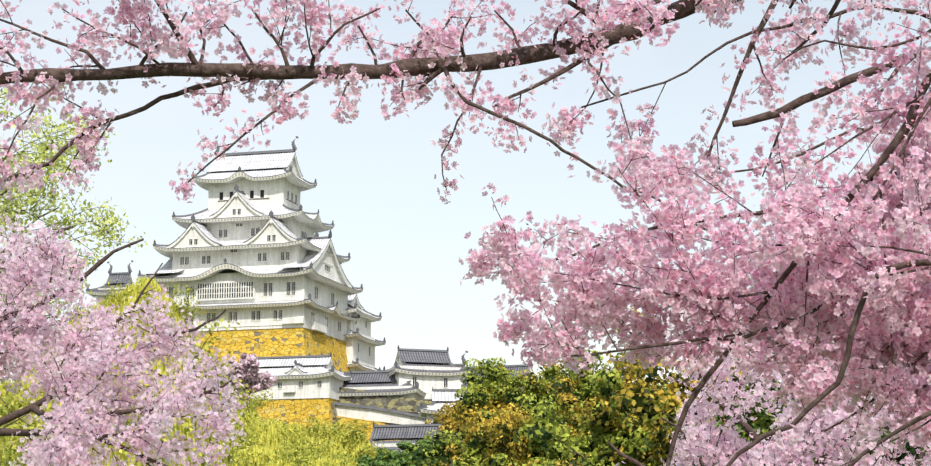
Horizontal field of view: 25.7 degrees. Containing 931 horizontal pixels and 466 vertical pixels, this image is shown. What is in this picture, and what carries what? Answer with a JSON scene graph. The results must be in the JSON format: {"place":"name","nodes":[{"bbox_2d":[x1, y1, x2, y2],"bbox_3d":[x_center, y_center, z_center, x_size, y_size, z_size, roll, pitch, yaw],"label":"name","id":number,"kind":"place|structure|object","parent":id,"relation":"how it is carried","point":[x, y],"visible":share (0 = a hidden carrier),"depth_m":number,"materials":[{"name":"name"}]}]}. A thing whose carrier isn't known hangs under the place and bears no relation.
{"place":"outdoors","nodes":[
{"label":"outdoors","id":0,"kind":"place"},
{"bbox_2d":[0,0,930,465],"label":"cherry tree","id":1,"kind":"object","parent":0,"point":[912,334],"depth_m":9.09,"materials":[{"name":"pink plant"}]},
{"bbox_2d":[0,0,930,462],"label":"cherry buds","id":2,"kind":"object","parent":1,"relation":"attached to","point":[638,192],"visible":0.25,"depth_m":9.03,"materials":[{"name":"pink plant"}]},
{"bbox_2d":[0,210,930,465],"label":"cherry","id":3,"kind":"object","parent":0,"point":[31,340],"depth_m":31.34,"materials":[{"name":"pink plant"}]},
{"bbox_2d":[0,274,930,465],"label":"hill tree","id":4,"kind":"object","parent":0,"point":[492,408],"depth_m":209.69,"materials":[{"name":"green plant"}]},
{"bbox_2d":[0,0,930,422],"label":"sky","id":5,"kind":"structure","parent":0,"point":[374,176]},
{"bbox_3d":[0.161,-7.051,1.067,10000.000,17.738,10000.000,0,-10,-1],"label":"ground","id":6,"kind":"structure","parent":0,"visible":0},
{"bbox_2d":[0,83,147,427],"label":"tree","id":7,"kind":"object","parent":6,"relation":"on","point":[41,148],"depth_m":49.17,"materials":[{"name":"green plant"}]},
{"bbox_2d":[79,260,551,454],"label":"castle","id":8,"kind":"structure","parent":6,"relation":"on","point":[407,394],"depth_m":309.51,"materials":[{"name":"paint"}]},
{"bbox_2d":[138,136,362,371],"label":"keep","id":9,"kind":"structure","parent":8,"relation":"on","point":[254,255],"depth_m":337.17,"materials":[{"name":"paint"}]}
]}

